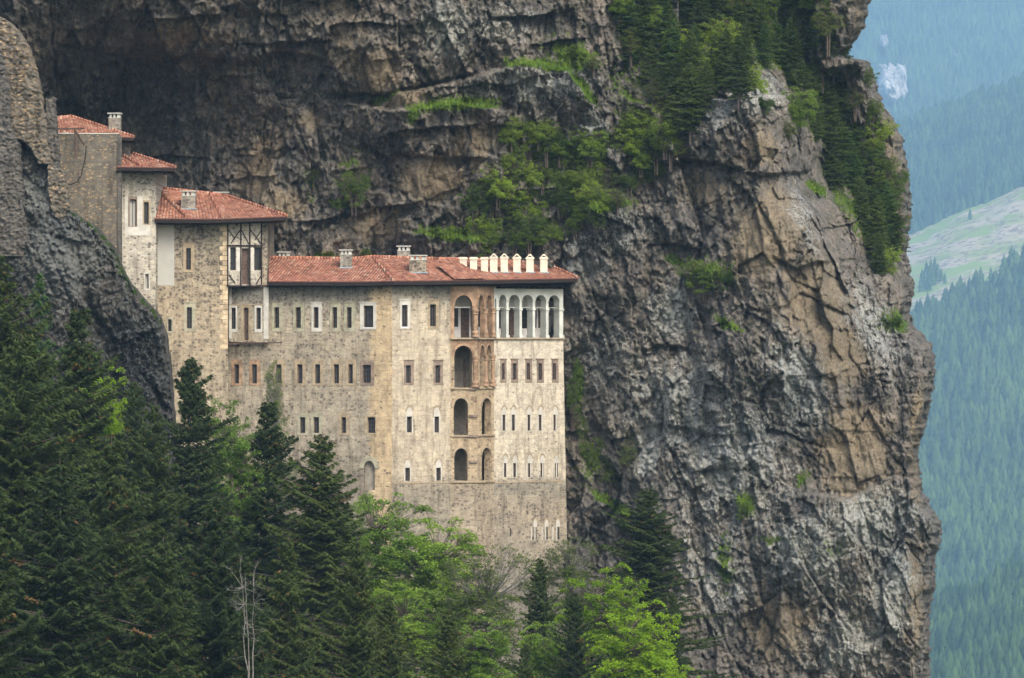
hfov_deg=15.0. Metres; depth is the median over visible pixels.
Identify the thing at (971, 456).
fir forest
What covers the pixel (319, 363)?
window
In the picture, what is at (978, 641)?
fir forest
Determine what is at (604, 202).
leafy bush
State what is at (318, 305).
window
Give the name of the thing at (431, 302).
window
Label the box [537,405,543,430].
window
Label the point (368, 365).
window
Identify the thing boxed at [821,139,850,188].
conifer
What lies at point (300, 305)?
window
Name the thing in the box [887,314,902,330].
leafy bush
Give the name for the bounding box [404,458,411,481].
window
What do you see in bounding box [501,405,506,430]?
window
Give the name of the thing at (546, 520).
window
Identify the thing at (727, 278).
leafy bush
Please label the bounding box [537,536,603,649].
leafy tree
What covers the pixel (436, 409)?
window
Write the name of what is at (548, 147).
tree
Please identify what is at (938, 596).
fir tree
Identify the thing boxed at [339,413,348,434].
window
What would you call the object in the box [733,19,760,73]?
conifer
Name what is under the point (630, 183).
leafy bush
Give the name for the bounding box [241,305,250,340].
balcony door
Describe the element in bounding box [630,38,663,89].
conifer
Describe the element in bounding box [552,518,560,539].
window
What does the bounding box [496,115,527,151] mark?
tree
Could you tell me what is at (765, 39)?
conifer
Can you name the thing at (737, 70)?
conifer
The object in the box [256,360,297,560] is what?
leafy tree
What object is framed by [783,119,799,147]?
leafy bush
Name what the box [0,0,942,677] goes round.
cliff
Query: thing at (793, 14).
conifer
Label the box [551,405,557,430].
window
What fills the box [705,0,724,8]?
conifer
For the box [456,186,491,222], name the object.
leafy bush
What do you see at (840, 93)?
conifer
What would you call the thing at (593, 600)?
leafy tree
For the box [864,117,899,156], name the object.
leafy bush
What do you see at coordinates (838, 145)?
conifer
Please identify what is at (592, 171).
leafy bush
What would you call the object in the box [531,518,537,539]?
window
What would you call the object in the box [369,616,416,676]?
leafy tree
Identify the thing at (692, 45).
conifer
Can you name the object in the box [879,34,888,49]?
bare crag
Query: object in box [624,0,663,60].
conifer
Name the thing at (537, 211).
leafy bush
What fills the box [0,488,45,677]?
spruce tree
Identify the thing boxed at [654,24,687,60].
leafy bush
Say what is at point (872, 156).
leafy bush
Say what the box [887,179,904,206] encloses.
leafy bush
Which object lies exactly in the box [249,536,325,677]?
spruce tree
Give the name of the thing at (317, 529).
spruce tree
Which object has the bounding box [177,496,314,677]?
spruce tree
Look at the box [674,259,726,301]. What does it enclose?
leafy bush
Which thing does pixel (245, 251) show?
timber door
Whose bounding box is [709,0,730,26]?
conifer
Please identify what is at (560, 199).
leafy bush
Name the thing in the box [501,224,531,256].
leafy bush
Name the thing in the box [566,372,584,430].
leafy bush
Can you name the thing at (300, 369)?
window
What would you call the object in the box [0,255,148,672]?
spruce tree
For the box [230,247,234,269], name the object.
window
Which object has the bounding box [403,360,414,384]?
window
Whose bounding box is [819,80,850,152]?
conifer
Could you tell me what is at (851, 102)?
leafy bush
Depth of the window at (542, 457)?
254.37 m
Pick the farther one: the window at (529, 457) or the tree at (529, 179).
the tree at (529, 179)
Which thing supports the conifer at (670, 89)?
on the cliff
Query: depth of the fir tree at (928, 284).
4404.74 m
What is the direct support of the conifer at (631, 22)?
on the cliff
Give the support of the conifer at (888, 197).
on the cliff
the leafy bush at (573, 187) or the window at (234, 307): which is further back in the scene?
the leafy bush at (573, 187)
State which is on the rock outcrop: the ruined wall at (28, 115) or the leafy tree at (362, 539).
the ruined wall at (28, 115)
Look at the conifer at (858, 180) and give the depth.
264.47 m
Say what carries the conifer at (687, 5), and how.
on the cliff
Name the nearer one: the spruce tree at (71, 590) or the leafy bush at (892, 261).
the spruce tree at (71, 590)
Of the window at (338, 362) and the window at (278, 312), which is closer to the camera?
the window at (338, 362)
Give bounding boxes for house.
[57,113,134,262]
[117,152,176,311]
[155,187,287,677]
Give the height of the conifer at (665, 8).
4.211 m
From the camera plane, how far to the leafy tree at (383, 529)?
224.33 m
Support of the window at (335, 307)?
in the monastery building
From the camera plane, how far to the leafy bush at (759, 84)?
258.18 m
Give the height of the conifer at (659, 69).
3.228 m
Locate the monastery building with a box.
[228,246,578,677]
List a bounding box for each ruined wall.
[0,17,52,164]
[0,49,29,255]
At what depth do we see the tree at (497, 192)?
255.58 m
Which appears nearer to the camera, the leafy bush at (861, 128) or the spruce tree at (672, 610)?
the spruce tree at (672, 610)
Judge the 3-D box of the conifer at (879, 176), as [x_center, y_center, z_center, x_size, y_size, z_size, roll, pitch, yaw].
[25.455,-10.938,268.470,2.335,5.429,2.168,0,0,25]
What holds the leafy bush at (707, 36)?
on the cliff
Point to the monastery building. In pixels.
(420, 379)
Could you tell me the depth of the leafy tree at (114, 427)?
221.08 m
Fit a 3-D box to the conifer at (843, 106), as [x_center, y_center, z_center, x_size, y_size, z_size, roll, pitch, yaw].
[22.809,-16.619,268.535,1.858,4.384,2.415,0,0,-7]
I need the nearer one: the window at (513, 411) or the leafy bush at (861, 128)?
the window at (513, 411)
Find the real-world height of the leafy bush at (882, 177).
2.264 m
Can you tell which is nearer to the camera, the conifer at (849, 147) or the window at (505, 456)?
the window at (505, 456)
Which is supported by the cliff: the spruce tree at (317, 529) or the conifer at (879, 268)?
the conifer at (879, 268)
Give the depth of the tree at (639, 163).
256.33 m
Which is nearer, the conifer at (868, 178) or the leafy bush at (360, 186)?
the leafy bush at (360, 186)
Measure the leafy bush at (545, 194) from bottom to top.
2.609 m
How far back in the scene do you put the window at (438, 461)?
249.93 m
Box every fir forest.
[848,0,1023,121]
[895,69,1023,234]
[909,243,1023,598]
[928,553,1023,677]
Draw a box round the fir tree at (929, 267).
[927,259,934,277]
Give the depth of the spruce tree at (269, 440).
211.53 m
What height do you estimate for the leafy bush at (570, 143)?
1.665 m
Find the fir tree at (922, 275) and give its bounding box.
[919,269,923,283]
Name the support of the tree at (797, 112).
on the cliff
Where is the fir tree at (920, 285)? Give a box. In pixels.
[917,277,923,290]
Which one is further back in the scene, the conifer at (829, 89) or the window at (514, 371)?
the conifer at (829, 89)
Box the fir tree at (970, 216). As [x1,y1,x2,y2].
[968,209,972,218]
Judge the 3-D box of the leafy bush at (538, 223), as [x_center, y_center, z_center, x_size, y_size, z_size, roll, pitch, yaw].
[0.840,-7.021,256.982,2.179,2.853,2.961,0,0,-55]
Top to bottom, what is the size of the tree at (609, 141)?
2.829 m
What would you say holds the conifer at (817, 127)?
on the cliff
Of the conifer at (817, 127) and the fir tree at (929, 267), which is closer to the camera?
the conifer at (817, 127)
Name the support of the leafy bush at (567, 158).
on the cliff
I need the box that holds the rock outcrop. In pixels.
[0,140,179,570]
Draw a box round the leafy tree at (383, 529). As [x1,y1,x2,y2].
[326,490,448,649]
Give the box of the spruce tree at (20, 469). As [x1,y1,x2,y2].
[0,332,141,677]
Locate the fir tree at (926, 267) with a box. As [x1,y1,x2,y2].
[923,260,928,276]
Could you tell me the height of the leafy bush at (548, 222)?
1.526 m
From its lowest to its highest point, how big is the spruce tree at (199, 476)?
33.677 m
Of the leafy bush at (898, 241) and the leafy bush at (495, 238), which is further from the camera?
the leafy bush at (898, 241)
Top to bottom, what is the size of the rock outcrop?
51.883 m
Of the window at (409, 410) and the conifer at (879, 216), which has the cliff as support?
the conifer at (879, 216)
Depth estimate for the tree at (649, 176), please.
257.80 m
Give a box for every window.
[128,197,136,226]
[143,200,149,224]
[144,272,149,289]
[167,317,172,332]
[182,242,194,271]
[183,302,195,331]
[229,305,236,331]
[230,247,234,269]
[231,359,241,385]
[249,359,259,385]
[254,247,260,269]
[254,305,261,331]
[272,303,282,331]
[273,359,284,385]
[292,302,304,331]
[295,359,305,385]
[297,413,308,434]
[310,302,322,331]
[311,413,321,434]
[312,359,323,385]
[329,302,341,331]
[331,359,341,385]
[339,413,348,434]
[343,302,355,331]
[345,359,355,385]
[359,302,376,328]
[360,361,373,385]
[364,416,375,433]
[399,299,410,328]
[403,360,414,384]
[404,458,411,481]
[406,405,413,432]
[427,299,439,328]
[433,360,443,384]
[433,405,440,432]
[435,458,441,480]
[500,358,506,382]
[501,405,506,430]
[503,453,507,477]
[510,405,516,430]
[511,358,518,382]
[512,453,517,477]
[525,358,532,382]
[526,404,531,430]
[526,453,532,477]
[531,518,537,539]
[537,358,544,382]
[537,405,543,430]
[538,453,545,477]
[542,518,548,539]
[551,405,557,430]
[552,358,558,382]
[552,453,559,477]
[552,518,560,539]
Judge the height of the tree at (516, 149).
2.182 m
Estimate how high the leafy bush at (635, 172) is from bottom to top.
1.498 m
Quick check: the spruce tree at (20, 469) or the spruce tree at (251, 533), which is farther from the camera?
the spruce tree at (251, 533)
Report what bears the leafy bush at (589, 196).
on the cliff
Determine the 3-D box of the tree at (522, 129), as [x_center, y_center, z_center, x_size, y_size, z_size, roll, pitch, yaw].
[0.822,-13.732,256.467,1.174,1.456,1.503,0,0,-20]
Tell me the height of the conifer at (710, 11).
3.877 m
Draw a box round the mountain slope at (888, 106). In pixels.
[850,0,1023,117]
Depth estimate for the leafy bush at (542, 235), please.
256.73 m
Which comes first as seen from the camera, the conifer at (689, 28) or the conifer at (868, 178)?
the conifer at (689, 28)
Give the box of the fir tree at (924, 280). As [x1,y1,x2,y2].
[922,270,926,287]
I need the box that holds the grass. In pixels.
[305,0,907,597]
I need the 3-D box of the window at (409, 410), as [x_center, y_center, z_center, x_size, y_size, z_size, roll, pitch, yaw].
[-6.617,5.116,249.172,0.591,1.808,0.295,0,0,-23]
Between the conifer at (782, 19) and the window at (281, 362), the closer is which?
the window at (281, 362)
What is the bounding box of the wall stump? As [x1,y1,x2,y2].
[45,97,60,167]
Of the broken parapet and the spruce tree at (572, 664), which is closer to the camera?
the spruce tree at (572, 664)
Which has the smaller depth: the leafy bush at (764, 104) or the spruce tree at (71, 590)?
the spruce tree at (71, 590)
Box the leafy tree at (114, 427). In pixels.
[66,360,146,524]
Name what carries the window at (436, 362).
in the monastery building
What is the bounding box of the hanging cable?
[68,146,86,184]
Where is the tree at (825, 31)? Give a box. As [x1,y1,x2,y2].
[812,0,847,55]
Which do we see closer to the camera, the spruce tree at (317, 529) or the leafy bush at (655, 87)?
the spruce tree at (317, 529)
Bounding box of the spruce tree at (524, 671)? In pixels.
[510,640,542,677]
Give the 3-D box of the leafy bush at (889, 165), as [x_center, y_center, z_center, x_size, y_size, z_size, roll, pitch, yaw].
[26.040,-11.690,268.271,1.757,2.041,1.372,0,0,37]
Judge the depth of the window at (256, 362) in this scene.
250.79 m
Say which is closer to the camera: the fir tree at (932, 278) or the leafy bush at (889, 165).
the leafy bush at (889, 165)
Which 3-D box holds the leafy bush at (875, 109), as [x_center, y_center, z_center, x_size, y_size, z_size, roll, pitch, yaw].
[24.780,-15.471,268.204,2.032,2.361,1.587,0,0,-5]
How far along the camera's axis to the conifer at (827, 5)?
262.34 m
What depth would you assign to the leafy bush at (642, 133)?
256.33 m
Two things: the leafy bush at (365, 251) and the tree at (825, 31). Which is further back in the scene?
the tree at (825, 31)
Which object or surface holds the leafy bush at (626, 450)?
on the cliff
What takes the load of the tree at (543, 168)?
on the cliff
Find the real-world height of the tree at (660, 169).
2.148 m
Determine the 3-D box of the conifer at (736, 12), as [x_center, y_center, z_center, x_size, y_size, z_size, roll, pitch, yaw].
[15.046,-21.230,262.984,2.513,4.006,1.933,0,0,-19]
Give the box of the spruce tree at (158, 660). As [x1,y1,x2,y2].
[58,536,207,677]
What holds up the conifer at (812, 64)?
on the cliff
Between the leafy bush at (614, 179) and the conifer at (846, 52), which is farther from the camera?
the conifer at (846, 52)
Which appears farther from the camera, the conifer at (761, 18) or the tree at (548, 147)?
the conifer at (761, 18)
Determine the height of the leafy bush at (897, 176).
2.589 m
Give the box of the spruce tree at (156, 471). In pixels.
[115,401,207,667]
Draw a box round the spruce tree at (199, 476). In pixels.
[161,352,267,677]
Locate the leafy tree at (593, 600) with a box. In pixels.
[541,561,653,677]
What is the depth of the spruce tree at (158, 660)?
157.61 m
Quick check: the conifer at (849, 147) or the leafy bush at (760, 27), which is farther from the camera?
the conifer at (849, 147)
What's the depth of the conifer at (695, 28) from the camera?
261.39 m
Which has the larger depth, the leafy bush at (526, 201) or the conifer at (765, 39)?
the conifer at (765, 39)
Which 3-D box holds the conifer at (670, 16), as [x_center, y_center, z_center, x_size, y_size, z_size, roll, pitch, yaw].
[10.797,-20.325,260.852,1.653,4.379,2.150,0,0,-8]
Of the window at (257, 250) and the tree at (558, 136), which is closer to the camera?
the window at (257, 250)
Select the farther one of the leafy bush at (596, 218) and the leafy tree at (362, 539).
the leafy bush at (596, 218)
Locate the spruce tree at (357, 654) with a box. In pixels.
[294,539,393,677]
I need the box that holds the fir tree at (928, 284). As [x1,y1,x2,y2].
[925,273,931,289]
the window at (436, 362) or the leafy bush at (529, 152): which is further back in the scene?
the leafy bush at (529, 152)
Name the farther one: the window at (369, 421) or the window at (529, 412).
the window at (529, 412)
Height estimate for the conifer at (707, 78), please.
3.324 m
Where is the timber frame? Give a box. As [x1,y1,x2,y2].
[58,128,84,158]
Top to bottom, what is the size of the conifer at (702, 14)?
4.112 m
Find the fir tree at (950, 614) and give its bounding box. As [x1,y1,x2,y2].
[947,605,952,624]
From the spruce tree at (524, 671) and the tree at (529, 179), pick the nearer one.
the spruce tree at (524, 671)
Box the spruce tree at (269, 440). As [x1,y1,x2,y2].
[231,401,343,671]
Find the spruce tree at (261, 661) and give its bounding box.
[221,599,285,677]
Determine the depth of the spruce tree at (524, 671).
185.92 m
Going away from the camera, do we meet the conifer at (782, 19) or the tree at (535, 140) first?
the tree at (535, 140)
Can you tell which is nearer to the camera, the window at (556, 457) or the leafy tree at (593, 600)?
the leafy tree at (593, 600)
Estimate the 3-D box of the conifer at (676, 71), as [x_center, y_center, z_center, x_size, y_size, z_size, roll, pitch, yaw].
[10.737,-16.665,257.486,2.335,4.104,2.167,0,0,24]
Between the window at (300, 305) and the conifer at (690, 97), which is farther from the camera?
the conifer at (690, 97)
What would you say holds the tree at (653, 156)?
on the cliff
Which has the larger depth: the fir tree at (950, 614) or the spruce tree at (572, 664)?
the fir tree at (950, 614)
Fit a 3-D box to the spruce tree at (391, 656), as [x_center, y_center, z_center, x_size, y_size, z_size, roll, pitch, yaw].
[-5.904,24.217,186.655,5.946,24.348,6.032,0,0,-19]
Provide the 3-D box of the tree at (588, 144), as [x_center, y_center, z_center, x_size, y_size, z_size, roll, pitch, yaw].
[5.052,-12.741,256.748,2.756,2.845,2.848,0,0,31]
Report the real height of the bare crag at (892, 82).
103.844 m
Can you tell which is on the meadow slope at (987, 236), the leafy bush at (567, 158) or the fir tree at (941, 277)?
the fir tree at (941, 277)
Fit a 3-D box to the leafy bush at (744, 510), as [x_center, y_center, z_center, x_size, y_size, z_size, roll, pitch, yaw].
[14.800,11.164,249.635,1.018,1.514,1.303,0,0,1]
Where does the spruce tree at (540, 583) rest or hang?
on the ground
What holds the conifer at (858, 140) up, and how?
on the cliff
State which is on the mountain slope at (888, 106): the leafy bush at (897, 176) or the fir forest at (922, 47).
the fir forest at (922, 47)
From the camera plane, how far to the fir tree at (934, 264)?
4476.67 m
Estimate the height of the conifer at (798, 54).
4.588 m
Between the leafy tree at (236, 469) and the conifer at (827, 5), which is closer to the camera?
the leafy tree at (236, 469)
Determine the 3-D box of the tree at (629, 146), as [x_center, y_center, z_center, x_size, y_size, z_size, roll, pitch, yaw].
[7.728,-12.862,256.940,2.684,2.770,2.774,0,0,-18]
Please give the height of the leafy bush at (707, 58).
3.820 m
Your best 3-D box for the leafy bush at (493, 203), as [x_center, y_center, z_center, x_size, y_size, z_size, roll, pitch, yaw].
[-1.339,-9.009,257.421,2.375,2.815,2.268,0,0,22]
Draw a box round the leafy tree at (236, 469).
[187,398,280,596]
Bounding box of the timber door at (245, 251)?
[242,248,248,283]
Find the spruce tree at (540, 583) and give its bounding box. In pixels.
[498,557,562,674]
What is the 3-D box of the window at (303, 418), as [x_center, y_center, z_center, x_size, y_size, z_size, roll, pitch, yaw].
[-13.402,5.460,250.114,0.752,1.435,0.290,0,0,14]
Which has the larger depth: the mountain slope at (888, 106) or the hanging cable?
the mountain slope at (888, 106)
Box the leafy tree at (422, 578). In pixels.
[370,516,516,648]
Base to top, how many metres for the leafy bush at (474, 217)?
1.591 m
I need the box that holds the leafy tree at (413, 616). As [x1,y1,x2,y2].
[343,579,475,677]
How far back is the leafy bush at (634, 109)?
256.74 m
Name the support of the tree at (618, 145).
on the cliff
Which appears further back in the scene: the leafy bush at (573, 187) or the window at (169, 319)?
the leafy bush at (573, 187)
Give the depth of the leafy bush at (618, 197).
254.66 m
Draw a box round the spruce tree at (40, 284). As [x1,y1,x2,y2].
[25,273,65,605]
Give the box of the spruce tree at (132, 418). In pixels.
[112,376,175,607]
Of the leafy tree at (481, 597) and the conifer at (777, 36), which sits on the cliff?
the conifer at (777, 36)
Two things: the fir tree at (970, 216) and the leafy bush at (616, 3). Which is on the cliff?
the leafy bush at (616, 3)
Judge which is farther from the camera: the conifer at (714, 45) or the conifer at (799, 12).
the conifer at (799, 12)
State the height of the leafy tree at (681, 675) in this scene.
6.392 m
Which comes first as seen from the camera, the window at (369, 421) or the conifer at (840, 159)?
the window at (369, 421)
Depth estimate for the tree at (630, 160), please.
257.59 m
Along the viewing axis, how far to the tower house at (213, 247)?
249.62 m
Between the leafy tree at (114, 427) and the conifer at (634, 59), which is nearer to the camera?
the leafy tree at (114, 427)
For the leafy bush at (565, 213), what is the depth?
257.36 m
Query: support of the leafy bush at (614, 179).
on the cliff
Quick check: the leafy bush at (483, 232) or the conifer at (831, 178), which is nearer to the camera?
the leafy bush at (483, 232)
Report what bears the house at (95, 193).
on the rock outcrop
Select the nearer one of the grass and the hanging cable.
the hanging cable
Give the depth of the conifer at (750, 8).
263.67 m
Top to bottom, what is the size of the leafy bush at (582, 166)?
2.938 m
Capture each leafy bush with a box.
[308,164,322,191]
[333,170,371,215]
[359,247,371,255]
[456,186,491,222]
[464,213,494,245]
[469,211,484,224]
[471,180,486,203]
[472,182,494,203]
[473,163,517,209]
[476,230,500,257]
[478,194,504,223]
[483,215,502,237]
[489,192,528,235]
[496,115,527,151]
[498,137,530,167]
[498,153,520,174]
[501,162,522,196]
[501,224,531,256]
[507,211,546,253]
[509,188,536,219]
[513,182,526,207]
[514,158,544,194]
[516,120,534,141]
[516,176,540,199]
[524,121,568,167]
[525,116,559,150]
[527,198,549,218]
[528,141,541,160]
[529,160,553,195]
[530,173,558,206]
[533,142,560,170]
[534,228,554,250]
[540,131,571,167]
[540,214,560,230]
[541,223,564,245]
[546,184,577,218]
[549,170,572,196]
[555,152,584,175]
[556,171,582,197]
[559,199,576,229]
[561,127,577,151]
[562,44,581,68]
[562,158,593,187]
[563,216,584,239]
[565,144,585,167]
[566,167,602,193]
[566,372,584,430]
[569,185,602,218]
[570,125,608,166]
[570,203,587,227]
[575,417,589,442]
[578,437,603,474]
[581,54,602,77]
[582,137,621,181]
[582,160,606,179]
[586,183,618,220]
[586,211,606,232]
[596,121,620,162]
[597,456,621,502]
[598,164,621,194]
[606,162,623,177]
[608,0,634,23]
[608,187,633,218]
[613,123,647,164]
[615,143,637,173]
[616,111,641,144]
[616,173,641,199]
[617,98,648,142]
[618,436,637,471]
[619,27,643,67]
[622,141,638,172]
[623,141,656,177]
[625,105,674,148]
[629,168,648,187]
[631,110,651,136]
[634,128,657,162]
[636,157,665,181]
[639,74,666,108]
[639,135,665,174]
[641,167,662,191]
[643,4,663,30]
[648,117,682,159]
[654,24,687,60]
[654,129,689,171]
[655,90,680,131]
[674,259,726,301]
[681,61,715,77]
[684,26,721,51]
[689,4,713,22]
[692,41,724,93]
[700,14,743,55]
[716,268,735,299]
[720,0,753,19]
[735,502,749,523]
[740,64,768,93]
[750,11,774,38]
[753,0,779,20]
[756,97,774,117]
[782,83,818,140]
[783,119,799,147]
[806,56,833,92]
[843,85,864,121]
[852,120,877,145]
[854,139,885,176]
[859,98,883,130]
[864,67,879,98]
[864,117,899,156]
[870,169,894,194]
[873,246,904,274]
[878,155,901,181]
[886,230,907,249]
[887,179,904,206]
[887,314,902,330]
[888,169,909,195]
[900,209,911,238]
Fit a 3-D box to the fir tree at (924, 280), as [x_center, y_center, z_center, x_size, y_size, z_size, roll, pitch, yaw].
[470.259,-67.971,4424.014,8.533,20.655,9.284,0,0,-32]
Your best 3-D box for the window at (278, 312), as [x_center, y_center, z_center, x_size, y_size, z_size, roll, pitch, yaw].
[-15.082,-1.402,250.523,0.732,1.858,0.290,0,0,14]
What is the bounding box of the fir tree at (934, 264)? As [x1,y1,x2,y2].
[932,256,936,273]
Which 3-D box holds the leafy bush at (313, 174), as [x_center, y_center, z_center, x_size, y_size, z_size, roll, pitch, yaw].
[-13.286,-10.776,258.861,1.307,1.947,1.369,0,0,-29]
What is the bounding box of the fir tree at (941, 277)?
[938,268,943,280]
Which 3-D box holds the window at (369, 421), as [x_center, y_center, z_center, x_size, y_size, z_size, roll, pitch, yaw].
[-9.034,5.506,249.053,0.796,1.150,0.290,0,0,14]
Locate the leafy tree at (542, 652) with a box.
[509,620,594,677]
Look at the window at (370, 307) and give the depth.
249.02 m
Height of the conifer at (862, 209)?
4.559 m
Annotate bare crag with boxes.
[876,62,908,105]
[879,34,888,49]
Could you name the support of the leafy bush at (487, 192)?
on the cliff
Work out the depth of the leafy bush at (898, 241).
267.34 m
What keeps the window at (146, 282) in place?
in the narrow house at (144, 180)
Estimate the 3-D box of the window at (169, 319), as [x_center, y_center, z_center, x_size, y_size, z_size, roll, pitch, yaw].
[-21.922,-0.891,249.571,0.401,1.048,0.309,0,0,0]
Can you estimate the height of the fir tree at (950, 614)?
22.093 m
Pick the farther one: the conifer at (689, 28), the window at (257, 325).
the conifer at (689, 28)
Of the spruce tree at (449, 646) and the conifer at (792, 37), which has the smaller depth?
the spruce tree at (449, 646)
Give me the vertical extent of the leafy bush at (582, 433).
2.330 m
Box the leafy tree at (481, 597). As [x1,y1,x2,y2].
[426,543,539,677]
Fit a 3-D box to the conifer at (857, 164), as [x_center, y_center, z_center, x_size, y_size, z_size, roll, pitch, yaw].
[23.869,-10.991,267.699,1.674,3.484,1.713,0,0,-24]
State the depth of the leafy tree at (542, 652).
207.51 m
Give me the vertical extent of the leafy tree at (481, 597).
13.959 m
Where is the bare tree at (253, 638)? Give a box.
[222,557,268,677]
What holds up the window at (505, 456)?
in the monastery building
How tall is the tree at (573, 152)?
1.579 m
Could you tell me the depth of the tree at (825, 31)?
261.57 m
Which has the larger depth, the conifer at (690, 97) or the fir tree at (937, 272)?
the fir tree at (937, 272)
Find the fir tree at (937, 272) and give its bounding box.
[935,263,939,278]
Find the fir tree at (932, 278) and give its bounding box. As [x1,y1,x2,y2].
[930,265,935,283]
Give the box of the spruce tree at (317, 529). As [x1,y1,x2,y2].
[234,431,417,677]
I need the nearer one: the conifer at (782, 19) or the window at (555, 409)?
the window at (555, 409)
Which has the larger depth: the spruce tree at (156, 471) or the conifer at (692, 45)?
the conifer at (692, 45)
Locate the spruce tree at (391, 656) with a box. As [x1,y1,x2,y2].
[365,591,417,677]
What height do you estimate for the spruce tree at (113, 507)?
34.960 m
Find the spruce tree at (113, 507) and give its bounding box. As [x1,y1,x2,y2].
[52,436,202,677]
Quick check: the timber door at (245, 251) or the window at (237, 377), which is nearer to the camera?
the timber door at (245, 251)
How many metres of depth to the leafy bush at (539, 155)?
257.80 m
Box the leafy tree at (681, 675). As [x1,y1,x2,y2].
[655,664,701,677]
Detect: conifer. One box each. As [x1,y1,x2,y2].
[612,0,643,29]
[615,4,643,52]
[620,10,641,69]
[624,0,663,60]
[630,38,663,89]
[635,0,665,11]
[642,0,665,29]
[646,64,666,105]
[653,0,677,39]
[654,18,686,80]
[658,56,684,107]
[661,4,684,59]
[662,62,707,144]
[662,75,679,119]
[674,30,714,99]
[677,0,687,52]
[678,24,702,72]
[679,0,697,26]
[686,0,715,42]
[690,0,714,21]
[691,0,715,22]
[692,22,707,55]
[692,70,713,124]
[698,61,719,110]
[703,33,724,96]
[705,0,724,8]
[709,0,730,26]
[710,29,739,95]
[716,35,757,110]
[719,0,751,40]
[730,0,762,32]
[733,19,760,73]
[752,9,772,47]
[755,20,780,67]
[766,17,790,62]
[769,0,792,16]
[774,0,793,34]
[779,18,805,84]
[780,6,802,47]
[785,40,805,89]
[787,58,821,119]
[790,0,811,25]
[805,56,826,116]
[809,89,827,142]
[813,33,839,65]
[815,0,833,38]
[817,78,844,99]
[818,78,836,115]
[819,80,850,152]
[821,99,856,170]
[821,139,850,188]
[828,50,841,84]
[831,42,853,99]
[833,81,854,128]
[834,125,849,168]
[836,110,855,153]
[837,132,861,187]
[843,97,862,154]
[848,154,872,194]
[849,120,870,172]
[853,175,871,218]
[854,179,875,246]
[856,134,888,199]
[863,195,890,256]
[866,185,897,237]
[867,234,889,273]
[868,143,895,200]
[880,181,910,246]
[884,204,910,256]
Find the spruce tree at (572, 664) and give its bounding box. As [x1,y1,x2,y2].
[538,593,603,677]
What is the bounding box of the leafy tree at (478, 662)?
[418,616,515,677]
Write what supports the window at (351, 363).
in the monastery building
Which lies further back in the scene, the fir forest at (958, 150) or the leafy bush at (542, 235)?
the fir forest at (958, 150)
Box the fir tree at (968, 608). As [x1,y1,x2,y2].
[964,602,969,617]
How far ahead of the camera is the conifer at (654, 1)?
261.02 m
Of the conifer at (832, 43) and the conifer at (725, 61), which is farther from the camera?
the conifer at (832, 43)
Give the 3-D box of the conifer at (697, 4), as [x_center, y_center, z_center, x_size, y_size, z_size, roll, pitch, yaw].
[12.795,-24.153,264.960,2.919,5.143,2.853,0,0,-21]
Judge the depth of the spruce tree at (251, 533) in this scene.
217.72 m
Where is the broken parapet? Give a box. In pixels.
[47,165,70,220]
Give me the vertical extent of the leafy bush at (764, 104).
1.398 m
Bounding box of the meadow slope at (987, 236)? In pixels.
[906,186,1023,311]
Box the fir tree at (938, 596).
[935,589,940,603]
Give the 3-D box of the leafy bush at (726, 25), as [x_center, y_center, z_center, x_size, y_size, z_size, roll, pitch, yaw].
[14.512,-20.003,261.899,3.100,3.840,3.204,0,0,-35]
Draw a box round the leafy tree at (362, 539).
[297,504,373,607]
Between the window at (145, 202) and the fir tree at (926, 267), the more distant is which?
the fir tree at (926, 267)
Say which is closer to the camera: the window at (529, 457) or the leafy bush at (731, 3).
the window at (529, 457)
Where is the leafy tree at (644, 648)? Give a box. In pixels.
[583,599,683,677]
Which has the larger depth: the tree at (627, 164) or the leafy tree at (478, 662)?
the tree at (627, 164)
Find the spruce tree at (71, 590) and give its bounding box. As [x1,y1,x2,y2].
[0,463,151,677]
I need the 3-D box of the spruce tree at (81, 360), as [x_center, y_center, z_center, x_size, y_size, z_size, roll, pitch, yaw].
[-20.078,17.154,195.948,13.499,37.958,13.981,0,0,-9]
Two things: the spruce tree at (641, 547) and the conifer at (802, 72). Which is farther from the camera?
the conifer at (802, 72)
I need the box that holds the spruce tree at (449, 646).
[413,608,471,677]
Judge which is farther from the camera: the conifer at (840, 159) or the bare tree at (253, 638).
the conifer at (840, 159)
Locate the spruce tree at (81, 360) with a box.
[28,303,193,663]
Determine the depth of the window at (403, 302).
249.02 m
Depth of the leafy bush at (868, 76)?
267.97 m
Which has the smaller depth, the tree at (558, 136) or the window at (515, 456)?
the window at (515, 456)
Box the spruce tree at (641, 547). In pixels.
[573,488,739,677]
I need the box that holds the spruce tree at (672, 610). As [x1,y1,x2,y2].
[653,593,690,677]
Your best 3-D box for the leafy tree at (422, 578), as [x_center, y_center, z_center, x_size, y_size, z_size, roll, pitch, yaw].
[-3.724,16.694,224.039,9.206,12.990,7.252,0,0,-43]
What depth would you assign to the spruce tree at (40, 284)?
213.84 m
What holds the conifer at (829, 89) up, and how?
on the cliff

